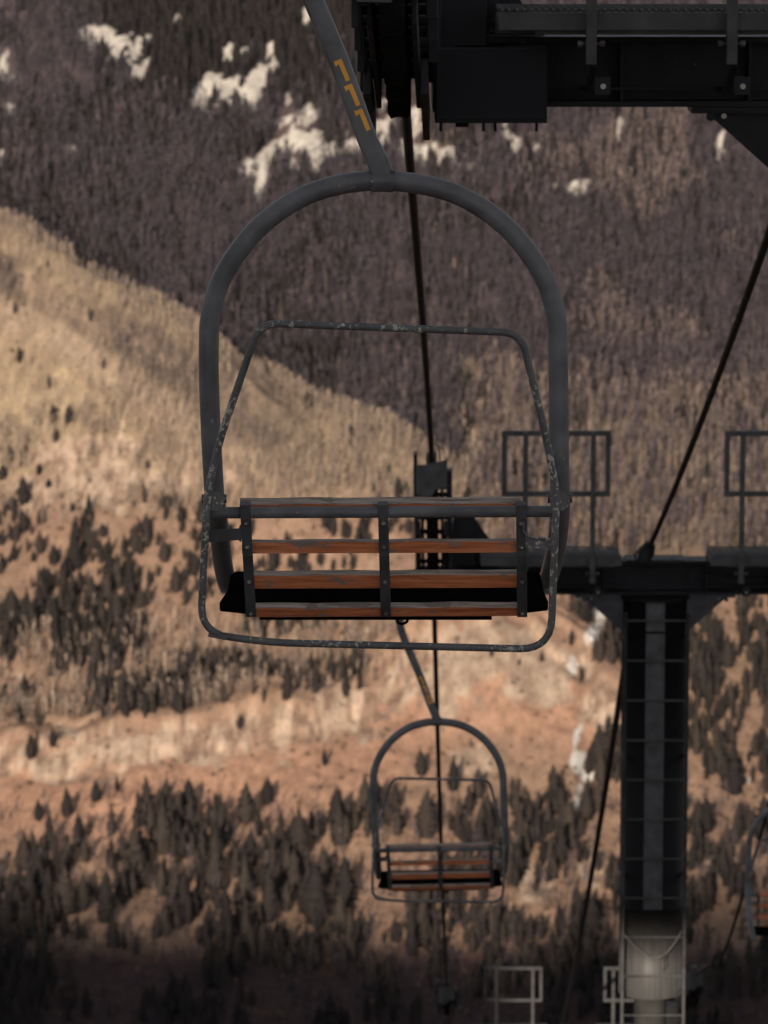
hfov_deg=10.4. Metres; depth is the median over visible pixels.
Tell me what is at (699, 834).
conifer tree
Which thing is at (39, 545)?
conifer tree
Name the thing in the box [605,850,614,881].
conifer tree
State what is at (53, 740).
conifer tree
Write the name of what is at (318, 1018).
conifer tree
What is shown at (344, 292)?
bare aspen tree
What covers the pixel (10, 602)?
conifer tree
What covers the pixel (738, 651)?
conifer tree
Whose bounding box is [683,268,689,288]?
bare aspen tree
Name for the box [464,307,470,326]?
bare aspen tree
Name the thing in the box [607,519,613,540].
bare aspen tree
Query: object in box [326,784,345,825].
conifer tree
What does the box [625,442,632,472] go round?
bare aspen tree
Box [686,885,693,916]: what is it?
conifer tree
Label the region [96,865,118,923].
conifer tree
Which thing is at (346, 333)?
bare aspen tree
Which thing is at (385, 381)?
bare aspen tree
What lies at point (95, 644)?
conifer tree
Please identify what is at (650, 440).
forest
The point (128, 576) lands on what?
conifer tree
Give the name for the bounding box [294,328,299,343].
bare aspen tree
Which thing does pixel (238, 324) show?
bare aspen tree
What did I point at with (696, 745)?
conifer tree
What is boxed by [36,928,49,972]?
conifer tree
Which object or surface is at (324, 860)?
conifer tree
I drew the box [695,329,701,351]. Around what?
bare aspen tree
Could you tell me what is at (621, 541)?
bare aspen tree
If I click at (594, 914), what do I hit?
conifer tree
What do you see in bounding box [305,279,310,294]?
bare aspen tree
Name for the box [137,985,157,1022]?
conifer tree
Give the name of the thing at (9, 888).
conifer tree
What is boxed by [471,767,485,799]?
conifer tree
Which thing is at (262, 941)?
conifer tree
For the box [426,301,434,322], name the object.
bare aspen tree
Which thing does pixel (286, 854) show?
conifer tree
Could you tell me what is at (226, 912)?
conifer tree
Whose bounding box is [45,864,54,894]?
conifer tree
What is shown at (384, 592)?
lift chair
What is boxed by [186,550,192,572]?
conifer tree
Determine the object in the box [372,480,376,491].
conifer tree
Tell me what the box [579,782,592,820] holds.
conifer tree
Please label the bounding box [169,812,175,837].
conifer tree
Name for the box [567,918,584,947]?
conifer tree
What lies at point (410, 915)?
conifer tree
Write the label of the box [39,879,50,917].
conifer tree
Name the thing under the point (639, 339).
bare aspen tree
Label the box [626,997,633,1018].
conifer tree
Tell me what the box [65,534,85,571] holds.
conifer tree
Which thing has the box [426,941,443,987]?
conifer tree
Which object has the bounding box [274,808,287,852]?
conifer tree
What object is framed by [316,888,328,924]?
conifer tree
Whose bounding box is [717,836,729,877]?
conifer tree
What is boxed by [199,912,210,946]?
conifer tree
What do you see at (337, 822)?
conifer tree
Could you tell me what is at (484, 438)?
bare aspen tree
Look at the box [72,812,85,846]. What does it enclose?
conifer tree
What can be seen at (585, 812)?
conifer tree
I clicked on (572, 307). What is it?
bare aspen tree
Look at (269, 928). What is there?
conifer tree
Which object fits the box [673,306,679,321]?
bare aspen tree
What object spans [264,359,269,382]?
conifer tree
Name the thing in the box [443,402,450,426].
bare aspen tree
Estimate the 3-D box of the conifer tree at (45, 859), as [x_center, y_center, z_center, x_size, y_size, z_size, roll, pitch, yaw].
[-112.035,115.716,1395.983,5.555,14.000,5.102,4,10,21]
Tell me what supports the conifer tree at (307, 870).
on the mountainside
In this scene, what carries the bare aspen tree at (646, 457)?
on the mountainside
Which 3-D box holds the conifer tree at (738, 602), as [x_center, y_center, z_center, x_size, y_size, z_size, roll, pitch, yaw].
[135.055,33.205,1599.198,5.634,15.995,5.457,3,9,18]
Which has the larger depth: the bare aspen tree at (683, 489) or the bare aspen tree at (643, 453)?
the bare aspen tree at (643, 453)
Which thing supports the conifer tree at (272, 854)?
on the mountainside
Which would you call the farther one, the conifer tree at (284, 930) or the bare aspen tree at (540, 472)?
the bare aspen tree at (540, 472)
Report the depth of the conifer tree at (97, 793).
1448.99 m
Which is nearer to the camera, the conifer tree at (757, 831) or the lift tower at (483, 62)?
the lift tower at (483, 62)
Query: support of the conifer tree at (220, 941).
on the mountainside
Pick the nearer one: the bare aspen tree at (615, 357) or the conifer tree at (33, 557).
the conifer tree at (33, 557)
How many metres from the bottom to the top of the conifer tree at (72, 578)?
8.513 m
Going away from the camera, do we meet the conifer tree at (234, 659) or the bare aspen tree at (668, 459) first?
the conifer tree at (234, 659)
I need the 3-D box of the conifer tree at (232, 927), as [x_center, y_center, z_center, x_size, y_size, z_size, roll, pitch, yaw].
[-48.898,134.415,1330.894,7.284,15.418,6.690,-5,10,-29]
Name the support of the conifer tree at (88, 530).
on the mountainside
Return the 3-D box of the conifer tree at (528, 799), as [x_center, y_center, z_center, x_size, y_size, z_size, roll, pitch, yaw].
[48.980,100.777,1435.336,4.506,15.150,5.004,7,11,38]
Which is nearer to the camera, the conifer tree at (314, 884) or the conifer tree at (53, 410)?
the conifer tree at (314, 884)
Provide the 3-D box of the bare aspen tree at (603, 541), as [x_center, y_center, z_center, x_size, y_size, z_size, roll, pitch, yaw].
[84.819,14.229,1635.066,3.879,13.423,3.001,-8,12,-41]
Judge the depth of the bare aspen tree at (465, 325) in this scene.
1814.42 m
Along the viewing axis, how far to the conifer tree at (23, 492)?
1671.02 m
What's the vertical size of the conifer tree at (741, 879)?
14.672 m
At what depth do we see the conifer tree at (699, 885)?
1373.82 m
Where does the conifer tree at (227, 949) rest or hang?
on the mountainside
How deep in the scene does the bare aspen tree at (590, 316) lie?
1815.47 m
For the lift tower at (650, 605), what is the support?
on the mountainside
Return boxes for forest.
[0,0,767,1023]
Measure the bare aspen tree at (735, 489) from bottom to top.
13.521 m
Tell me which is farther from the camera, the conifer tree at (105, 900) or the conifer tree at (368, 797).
the conifer tree at (368, 797)
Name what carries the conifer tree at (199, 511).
on the mountainside
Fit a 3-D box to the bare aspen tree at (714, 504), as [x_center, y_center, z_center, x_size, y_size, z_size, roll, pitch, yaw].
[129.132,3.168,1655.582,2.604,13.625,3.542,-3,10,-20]
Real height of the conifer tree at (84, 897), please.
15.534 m
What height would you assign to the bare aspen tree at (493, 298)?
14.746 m
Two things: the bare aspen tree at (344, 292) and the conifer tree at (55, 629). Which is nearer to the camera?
the conifer tree at (55, 629)
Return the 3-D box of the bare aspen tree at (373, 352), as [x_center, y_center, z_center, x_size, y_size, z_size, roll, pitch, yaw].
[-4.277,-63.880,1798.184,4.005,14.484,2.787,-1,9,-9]
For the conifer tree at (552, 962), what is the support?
on the mountainside
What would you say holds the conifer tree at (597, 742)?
on the mountainside
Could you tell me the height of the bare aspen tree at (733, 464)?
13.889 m
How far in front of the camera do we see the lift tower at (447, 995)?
67.29 m
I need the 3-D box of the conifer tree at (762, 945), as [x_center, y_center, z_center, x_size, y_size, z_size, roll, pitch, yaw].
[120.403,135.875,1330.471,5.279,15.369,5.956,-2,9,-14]
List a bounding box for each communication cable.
[561,546,640,1023]
[648,224,767,546]
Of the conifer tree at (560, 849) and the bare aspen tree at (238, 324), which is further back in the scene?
the bare aspen tree at (238, 324)
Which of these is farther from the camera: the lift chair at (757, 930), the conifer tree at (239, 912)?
the conifer tree at (239, 912)
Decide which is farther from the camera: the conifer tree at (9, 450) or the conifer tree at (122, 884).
the conifer tree at (9, 450)
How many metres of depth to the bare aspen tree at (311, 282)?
1838.56 m
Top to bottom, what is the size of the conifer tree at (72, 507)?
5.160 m
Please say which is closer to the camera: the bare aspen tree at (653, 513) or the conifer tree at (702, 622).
the conifer tree at (702, 622)
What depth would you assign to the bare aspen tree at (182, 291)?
1809.63 m
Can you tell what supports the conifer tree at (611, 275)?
on the mountainside
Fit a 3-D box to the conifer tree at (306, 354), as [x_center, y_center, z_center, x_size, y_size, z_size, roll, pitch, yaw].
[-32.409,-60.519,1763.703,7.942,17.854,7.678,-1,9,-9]
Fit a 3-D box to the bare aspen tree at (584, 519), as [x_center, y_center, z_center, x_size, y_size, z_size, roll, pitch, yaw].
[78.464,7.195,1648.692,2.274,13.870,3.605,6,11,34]
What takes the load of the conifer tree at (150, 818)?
on the mountainside
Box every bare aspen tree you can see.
[181,283,185,304]
[236,316,240,335]
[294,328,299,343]
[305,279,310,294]
[308,258,314,286]
[308,276,314,295]
[308,295,312,317]
[323,273,330,293]
[338,383,344,405]
[341,288,346,315]
[343,302,349,321]
[344,330,349,342]
[352,282,358,309]
[366,391,375,407]
[371,345,376,364]
[377,395,383,411]
[380,377,388,395]
[395,374,402,403]
[396,340,401,357]
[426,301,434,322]
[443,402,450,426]
[446,342,452,361]
[452,357,455,381]
[461,267,469,287]
[463,319,467,341]
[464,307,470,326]
[472,305,478,321]
[477,292,481,315]
[480,427,487,453]
[484,287,488,318]
[490,289,497,306]
[497,517,504,537]
[516,445,521,464]
[538,469,544,489]
[540,519,544,537]
[543,525,547,537]
[570,301,577,323]
[570,308,577,328]
[570,490,576,510]
[570,516,578,538]
[575,457,579,479]
[577,508,582,526]
[580,304,586,324]
[582,514,587,537]
[585,511,589,531]
[586,305,592,321]
[596,445,603,475]
[599,287,605,306]
[601,533,607,546]
[603,508,608,530]
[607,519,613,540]
[609,277,614,298]
[611,452,613,468]
[612,353,619,370]
[617,528,624,555]
[624,304,629,327]
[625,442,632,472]
[636,333,644,355]
[637,528,642,549]
[641,442,647,458]
[643,449,651,478]
[647,358,654,382]
[651,503,656,522]
[652,479,660,496]
[662,525,668,548]
[665,313,671,334]
[665,451,671,477]
[672,449,678,477]
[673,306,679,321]
[674,536,678,554]
[681,293,685,322]
[681,480,686,499]
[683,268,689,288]
[683,347,689,365]
[686,521,693,551]
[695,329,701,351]
[699,477,707,496]
[704,353,710,384]
[704,492,712,515]
[709,525,716,546]
[711,503,716,524]
[728,512,735,542]
[731,452,735,480]
[731,500,737,521]
[732,481,738,510]
[737,327,744,344]
[750,316,756,341]
[753,486,760,509]
[757,323,764,342]
[762,443,767,472]
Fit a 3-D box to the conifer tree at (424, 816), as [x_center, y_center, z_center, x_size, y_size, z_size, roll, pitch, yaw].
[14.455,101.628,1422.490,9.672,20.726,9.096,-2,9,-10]
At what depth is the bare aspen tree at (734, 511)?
1660.60 m
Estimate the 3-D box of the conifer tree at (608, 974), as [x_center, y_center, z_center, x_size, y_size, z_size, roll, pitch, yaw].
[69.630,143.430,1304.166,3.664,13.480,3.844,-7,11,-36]
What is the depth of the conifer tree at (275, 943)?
1328.39 m
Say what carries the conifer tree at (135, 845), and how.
on the mountainside
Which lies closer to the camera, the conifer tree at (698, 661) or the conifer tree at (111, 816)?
the conifer tree at (111, 816)
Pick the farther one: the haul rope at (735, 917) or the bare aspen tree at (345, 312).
the bare aspen tree at (345, 312)
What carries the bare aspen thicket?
on the mountainside
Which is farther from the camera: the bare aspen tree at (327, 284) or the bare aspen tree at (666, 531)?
the bare aspen tree at (327, 284)
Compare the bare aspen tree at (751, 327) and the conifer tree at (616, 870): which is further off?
the bare aspen tree at (751, 327)
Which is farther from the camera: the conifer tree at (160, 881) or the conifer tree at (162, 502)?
the conifer tree at (162, 502)
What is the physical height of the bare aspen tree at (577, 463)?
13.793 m
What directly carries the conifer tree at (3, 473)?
on the mountainside
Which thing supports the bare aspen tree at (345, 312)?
on the mountainside
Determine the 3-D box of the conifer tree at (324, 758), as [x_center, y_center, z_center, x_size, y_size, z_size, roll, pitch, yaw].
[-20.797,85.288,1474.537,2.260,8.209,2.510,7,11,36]
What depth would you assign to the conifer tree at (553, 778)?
1448.31 m
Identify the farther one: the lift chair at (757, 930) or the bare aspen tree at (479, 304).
the bare aspen tree at (479, 304)
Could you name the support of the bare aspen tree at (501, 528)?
on the mountainside
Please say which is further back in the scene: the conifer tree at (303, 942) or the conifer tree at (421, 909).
the conifer tree at (421, 909)
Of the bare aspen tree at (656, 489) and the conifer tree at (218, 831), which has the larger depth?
the bare aspen tree at (656, 489)
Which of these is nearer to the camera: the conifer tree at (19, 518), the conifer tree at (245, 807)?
the conifer tree at (245, 807)
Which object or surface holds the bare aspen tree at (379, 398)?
on the mountainside
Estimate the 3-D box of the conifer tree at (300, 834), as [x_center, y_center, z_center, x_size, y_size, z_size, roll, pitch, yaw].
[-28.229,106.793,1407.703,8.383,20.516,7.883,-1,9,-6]
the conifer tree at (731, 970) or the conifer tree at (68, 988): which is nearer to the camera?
the conifer tree at (68, 988)
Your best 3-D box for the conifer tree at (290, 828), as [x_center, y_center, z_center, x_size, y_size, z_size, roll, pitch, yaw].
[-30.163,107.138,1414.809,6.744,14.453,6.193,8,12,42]
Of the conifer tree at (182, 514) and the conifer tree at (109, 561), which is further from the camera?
the conifer tree at (182, 514)
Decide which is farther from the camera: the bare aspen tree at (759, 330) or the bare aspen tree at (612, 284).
the bare aspen tree at (612, 284)
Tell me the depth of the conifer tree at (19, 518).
1656.36 m
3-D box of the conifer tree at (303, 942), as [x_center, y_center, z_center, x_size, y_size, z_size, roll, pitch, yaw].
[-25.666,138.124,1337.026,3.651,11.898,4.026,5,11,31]
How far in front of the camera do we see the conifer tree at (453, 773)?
1454.91 m
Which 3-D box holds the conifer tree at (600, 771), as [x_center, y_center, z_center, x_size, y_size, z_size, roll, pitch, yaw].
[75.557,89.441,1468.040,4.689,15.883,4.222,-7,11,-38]
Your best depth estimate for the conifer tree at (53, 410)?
1710.00 m
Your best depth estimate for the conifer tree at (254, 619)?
1574.89 m
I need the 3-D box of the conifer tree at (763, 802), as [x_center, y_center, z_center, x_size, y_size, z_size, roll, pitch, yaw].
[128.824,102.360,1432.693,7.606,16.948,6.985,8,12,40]
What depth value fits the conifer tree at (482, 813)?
1424.36 m
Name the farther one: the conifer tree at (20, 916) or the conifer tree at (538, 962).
the conifer tree at (20, 916)
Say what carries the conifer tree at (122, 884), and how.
on the mountainside
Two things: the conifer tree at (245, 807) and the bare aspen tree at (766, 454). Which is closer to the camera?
the conifer tree at (245, 807)
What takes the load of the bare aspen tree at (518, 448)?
on the mountainside
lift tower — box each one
[351,0,767,167]
[413,430,767,1023]
[437,961,703,1023]
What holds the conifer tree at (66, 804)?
on the mountainside
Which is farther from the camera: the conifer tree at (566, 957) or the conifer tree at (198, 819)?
the conifer tree at (198, 819)
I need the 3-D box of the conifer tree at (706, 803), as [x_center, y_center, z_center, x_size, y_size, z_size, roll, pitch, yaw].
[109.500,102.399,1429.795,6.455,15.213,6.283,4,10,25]
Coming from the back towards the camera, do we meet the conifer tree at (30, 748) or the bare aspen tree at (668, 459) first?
the bare aspen tree at (668, 459)
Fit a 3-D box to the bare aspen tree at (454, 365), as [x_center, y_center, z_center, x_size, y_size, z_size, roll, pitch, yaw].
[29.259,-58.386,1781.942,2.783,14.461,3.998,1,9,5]
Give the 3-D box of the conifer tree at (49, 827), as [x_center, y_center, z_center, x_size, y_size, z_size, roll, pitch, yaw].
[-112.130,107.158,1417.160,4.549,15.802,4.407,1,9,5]
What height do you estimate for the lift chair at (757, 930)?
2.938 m
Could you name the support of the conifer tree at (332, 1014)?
on the mountainside
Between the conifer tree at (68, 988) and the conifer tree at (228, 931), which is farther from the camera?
the conifer tree at (228, 931)
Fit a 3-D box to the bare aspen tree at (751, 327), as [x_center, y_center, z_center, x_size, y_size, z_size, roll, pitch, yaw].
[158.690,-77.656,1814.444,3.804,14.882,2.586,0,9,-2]
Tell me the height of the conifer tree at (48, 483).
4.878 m
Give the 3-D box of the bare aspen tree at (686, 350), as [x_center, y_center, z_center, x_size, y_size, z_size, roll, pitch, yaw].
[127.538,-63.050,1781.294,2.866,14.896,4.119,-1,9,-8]
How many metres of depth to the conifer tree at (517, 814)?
1422.01 m
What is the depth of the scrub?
1465.56 m
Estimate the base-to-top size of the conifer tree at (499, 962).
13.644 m
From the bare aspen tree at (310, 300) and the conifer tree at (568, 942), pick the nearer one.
the conifer tree at (568, 942)
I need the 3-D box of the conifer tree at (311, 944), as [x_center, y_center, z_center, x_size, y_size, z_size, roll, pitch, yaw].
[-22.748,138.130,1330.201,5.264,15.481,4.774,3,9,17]
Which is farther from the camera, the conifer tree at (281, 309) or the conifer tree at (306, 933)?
the conifer tree at (281, 309)
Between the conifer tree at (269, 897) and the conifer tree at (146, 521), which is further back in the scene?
the conifer tree at (146, 521)
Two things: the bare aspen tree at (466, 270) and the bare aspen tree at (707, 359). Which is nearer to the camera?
the bare aspen tree at (707, 359)
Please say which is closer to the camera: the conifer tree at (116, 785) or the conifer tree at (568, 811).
the conifer tree at (568, 811)
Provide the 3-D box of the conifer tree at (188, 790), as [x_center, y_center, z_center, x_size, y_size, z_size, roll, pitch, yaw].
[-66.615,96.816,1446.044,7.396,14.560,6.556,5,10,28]
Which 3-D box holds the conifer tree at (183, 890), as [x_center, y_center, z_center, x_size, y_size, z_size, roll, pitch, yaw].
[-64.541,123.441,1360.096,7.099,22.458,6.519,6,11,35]
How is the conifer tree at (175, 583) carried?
on the mountainside
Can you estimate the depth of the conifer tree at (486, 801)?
1428.86 m
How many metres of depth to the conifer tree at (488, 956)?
1319.25 m
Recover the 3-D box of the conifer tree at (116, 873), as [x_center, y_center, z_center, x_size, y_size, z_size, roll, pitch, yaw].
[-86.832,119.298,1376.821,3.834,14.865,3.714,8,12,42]
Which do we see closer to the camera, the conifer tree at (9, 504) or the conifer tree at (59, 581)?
the conifer tree at (59, 581)
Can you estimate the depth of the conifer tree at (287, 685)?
1504.78 m
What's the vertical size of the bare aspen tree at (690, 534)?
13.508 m
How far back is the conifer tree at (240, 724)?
1494.43 m
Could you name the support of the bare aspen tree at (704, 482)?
on the mountainside
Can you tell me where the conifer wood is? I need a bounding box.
[0,0,767,1023]
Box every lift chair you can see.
[198,0,571,651]
[370,565,509,902]
[744,808,767,941]
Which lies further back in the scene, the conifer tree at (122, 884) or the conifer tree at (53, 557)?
the conifer tree at (53, 557)
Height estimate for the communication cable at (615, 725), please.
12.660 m
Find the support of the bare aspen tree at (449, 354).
on the mountainside
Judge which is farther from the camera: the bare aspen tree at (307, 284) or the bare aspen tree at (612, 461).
the bare aspen tree at (307, 284)
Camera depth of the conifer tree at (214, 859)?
1382.56 m
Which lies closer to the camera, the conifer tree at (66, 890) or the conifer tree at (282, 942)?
the conifer tree at (282, 942)
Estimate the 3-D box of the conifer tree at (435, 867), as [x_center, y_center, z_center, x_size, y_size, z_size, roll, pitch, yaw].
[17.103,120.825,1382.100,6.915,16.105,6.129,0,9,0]
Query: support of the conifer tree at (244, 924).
on the mountainside
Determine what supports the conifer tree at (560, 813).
on the mountainside
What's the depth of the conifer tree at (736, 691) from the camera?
1530.44 m
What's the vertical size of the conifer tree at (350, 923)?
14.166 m
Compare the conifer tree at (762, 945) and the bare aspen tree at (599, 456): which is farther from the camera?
the bare aspen tree at (599, 456)
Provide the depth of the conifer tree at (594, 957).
1317.77 m
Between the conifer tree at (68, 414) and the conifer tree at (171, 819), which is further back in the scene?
the conifer tree at (68, 414)
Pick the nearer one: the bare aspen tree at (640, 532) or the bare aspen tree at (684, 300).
the bare aspen tree at (640, 532)
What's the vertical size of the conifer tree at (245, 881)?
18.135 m
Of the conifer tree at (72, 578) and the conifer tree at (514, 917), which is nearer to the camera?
the conifer tree at (514, 917)
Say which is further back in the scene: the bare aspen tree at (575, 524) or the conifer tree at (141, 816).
the bare aspen tree at (575, 524)
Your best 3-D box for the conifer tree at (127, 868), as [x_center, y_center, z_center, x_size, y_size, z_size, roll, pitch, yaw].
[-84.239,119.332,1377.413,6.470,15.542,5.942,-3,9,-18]
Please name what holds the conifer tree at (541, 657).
on the mountainside
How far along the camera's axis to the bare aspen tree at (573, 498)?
1670.78 m
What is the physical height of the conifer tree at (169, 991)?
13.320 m
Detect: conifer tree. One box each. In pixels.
[0,464,7,480]
[0,587,22,620]
[0,892,17,938]
[1,873,14,908]
[6,444,13,461]
[6,496,16,511]
[14,829,32,871]
[15,476,31,505]
[17,900,24,937]
[18,512,25,530]
[20,866,37,906]
[20,893,38,939]
[25,732,37,759]
[29,827,38,850]
[30,550,35,561]
[30,849,46,898]
[33,798,42,821]
[33,935,46,958]
[34,530,46,554]
[36,462,41,474]
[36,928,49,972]
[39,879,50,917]
[40,842,52,874]
[41,565,46,577]
[44,566,55,589]
[44,809,54,850]
[45,478,51,487]
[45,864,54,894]
[47,542,59,564]
[48,403,56,423]
[48,727,57,747]
[50,615,60,647]
[52,427,58,442]
[53,862,78,916]
[57,575,64,586]
[57,960,78,1009]
[60,785,73,817]
[64,403,72,424]
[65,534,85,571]
[67,573,75,586]
[69,502,75,511]
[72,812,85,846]
[75,871,92,912]
[82,524,92,546]
[83,574,98,604]
[86,629,104,666]
[89,779,101,802]
[94,540,98,549]
[96,670,111,707]
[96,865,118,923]
[98,521,106,537]
[100,552,114,574]
[101,356,105,368]
[105,585,112,605]
[106,590,124,626]
[106,803,116,836]
[106,909,119,948]
[111,558,123,589]
[112,859,120,894]
[114,774,119,790]
[116,864,128,904]
[118,859,132,896]
[121,560,139,592]
[121,823,148,878]
[131,795,145,826]
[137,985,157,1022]
[139,513,151,535]
[139,828,146,849]
[141,774,155,812]
[144,802,155,834]
[151,801,172,855]
[155,862,167,896]
[157,538,170,562]
[159,491,165,508]
[164,864,179,904]
[164,981,177,1016]
[169,562,182,593]
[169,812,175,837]
[170,791,185,825]
[174,817,181,841]
[174,864,195,922]
[176,502,186,523]
[178,520,184,532]
[181,976,196,1009]
[182,775,198,810]
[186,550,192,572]
[194,812,201,831]
[195,496,202,523]
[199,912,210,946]
[200,942,213,981]
[203,829,226,891]
[207,817,224,855]
[213,798,230,830]
[214,929,224,956]
[216,882,234,931]
[222,934,232,969]
[223,917,238,941]
[224,921,233,948]
[230,643,239,677]
[230,941,244,978]
[231,932,244,963]
[231,1000,241,1023]
[232,893,243,928]
[234,858,253,902]
[235,782,255,823]
[236,714,243,729]
[238,903,251,945]
[243,920,258,959]
[245,829,258,868]
[247,617,267,633]
[256,920,267,959]
[259,776,275,804]
[260,865,279,922]
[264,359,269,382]
[266,919,275,940]
[267,833,277,872]
[272,935,280,966]
[273,298,288,329]
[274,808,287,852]
[277,926,287,962]
[280,659,293,700]
[280,844,290,882]
[281,920,289,952]
[285,848,304,889]
[286,813,294,848]
[287,807,311,855]
[295,860,311,896]
[295,876,304,903]
[299,861,333,921]
[300,932,306,961]
[303,342,311,358]
[303,349,312,367]
[303,921,309,941]
[304,928,319,969]
[311,1002,327,1023]
[312,358,319,378]
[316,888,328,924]
[317,844,332,883]
[321,747,326,764]
[323,991,342,1023]
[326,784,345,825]
[328,804,345,846]
[330,890,347,933]
[333,853,358,907]
[343,908,355,941]
[358,771,368,809]
[361,947,380,991]
[363,788,378,808]
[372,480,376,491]
[377,777,382,804]
[381,956,397,990]
[394,476,401,496]
[402,891,420,907]
[403,897,416,933]
[404,922,418,955]
[412,788,437,838]
[413,746,428,776]
[415,891,431,927]
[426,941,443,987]
[431,865,440,899]
[443,851,455,868]
[443,855,448,892]
[446,754,459,792]
[460,830,468,865]
[462,851,475,868]
[470,959,483,996]
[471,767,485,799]
[475,801,486,834]
[483,790,496,821]
[484,944,495,974]
[490,953,509,987]
[504,902,522,938]
[512,807,524,843]
[512,839,527,878]
[513,801,524,841]
[523,790,534,819]
[529,950,547,998]
[533,805,542,842]
[537,999,556,1023]
[539,651,543,661]
[542,944,552,971]
[543,964,550,997]
[544,762,561,801]
[544,946,563,986]
[553,821,570,864]
[554,785,566,814]
[554,797,566,825]
[555,943,566,976]
[561,799,577,827]
[561,942,571,981]
[562,930,579,966]
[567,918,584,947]
[576,893,603,940]
[579,781,594,820]
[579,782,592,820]
[580,942,600,975]
[592,727,606,762]
[595,750,605,787]
[597,726,603,752]
[603,269,619,303]
[603,959,611,993]
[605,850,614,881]
[607,984,630,1023]
[609,859,619,894]
[616,947,618,964]
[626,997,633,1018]
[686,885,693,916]
[688,796,706,834]
[690,717,702,755]
[691,815,705,849]
[693,869,708,913]
[694,646,705,677]
[695,659,707,695]
[697,614,708,633]
[702,795,716,831]
[704,621,721,656]
[704,648,713,676]
[704,869,716,910]
[708,613,723,645]
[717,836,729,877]
[721,631,734,667]
[721,952,741,988]
[723,754,745,795]
[733,681,738,699]
[734,595,747,617]
[734,858,744,895]
[736,642,741,656]
[753,792,767,823]
[754,808,767,838]
[758,924,767,961]
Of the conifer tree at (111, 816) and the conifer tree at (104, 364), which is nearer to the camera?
the conifer tree at (111, 816)
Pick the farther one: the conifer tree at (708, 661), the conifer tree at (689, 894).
the conifer tree at (708, 661)
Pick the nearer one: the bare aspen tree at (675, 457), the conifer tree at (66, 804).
the conifer tree at (66, 804)
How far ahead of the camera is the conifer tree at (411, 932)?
1347.33 m
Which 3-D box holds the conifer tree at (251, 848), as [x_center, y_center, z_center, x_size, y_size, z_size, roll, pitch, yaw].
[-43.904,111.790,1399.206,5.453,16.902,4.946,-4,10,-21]
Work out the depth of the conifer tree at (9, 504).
1669.26 m
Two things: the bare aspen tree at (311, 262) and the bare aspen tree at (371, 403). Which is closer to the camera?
the bare aspen tree at (371, 403)
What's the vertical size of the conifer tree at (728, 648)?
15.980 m
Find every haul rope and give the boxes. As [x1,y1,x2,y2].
[401,114,450,1023]
[666,803,767,1001]
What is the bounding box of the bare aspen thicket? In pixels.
[0,129,521,529]
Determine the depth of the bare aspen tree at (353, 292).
1844.52 m
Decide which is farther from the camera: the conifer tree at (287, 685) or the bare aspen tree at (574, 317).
the bare aspen tree at (574, 317)
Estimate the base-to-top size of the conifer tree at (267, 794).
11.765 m
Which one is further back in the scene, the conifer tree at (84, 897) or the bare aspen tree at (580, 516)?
the bare aspen tree at (580, 516)
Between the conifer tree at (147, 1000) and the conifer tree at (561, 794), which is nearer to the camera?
the conifer tree at (147, 1000)
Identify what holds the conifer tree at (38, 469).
on the mountainside
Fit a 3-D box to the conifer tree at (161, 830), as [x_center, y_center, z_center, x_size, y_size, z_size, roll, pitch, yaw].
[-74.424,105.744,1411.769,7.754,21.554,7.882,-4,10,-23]
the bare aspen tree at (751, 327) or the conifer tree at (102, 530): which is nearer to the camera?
the conifer tree at (102, 530)
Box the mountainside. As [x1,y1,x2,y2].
[0,0,767,1023]
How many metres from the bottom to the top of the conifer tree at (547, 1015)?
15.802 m
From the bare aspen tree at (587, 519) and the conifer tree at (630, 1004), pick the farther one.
the bare aspen tree at (587, 519)
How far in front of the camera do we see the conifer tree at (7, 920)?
1343.18 m
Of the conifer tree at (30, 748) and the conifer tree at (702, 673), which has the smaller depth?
the conifer tree at (30, 748)
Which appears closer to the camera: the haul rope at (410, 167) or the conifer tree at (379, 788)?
the haul rope at (410, 167)
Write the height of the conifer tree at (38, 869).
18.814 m
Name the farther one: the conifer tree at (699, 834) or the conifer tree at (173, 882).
the conifer tree at (699, 834)
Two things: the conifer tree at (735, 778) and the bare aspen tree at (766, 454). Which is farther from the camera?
the bare aspen tree at (766, 454)
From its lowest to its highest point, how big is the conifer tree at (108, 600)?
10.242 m
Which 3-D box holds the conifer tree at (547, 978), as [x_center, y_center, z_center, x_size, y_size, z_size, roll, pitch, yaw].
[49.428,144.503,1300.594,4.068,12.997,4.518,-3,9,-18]
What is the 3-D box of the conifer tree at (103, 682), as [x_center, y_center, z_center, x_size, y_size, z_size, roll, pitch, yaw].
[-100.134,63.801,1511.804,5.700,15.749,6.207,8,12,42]
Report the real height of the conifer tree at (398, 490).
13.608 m
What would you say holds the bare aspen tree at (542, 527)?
on the mountainside
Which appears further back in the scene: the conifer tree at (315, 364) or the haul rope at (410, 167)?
the conifer tree at (315, 364)
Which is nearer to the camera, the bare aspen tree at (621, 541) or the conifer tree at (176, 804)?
the conifer tree at (176, 804)
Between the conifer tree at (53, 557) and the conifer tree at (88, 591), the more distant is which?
the conifer tree at (53, 557)
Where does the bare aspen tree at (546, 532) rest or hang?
on the mountainside
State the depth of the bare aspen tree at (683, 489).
1674.28 m
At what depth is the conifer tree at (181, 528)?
1640.67 m
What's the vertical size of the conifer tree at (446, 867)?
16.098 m
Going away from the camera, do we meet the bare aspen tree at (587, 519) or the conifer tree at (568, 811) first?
the conifer tree at (568, 811)
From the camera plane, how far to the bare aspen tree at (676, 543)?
1633.96 m
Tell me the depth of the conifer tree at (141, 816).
1430.82 m
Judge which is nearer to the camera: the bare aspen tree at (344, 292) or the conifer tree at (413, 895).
the conifer tree at (413, 895)
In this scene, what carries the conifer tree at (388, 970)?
on the mountainside
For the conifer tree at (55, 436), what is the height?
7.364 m
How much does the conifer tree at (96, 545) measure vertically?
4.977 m
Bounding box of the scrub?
[0,248,767,1023]
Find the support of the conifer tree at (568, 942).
on the mountainside
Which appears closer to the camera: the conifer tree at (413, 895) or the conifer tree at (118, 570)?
the conifer tree at (413, 895)

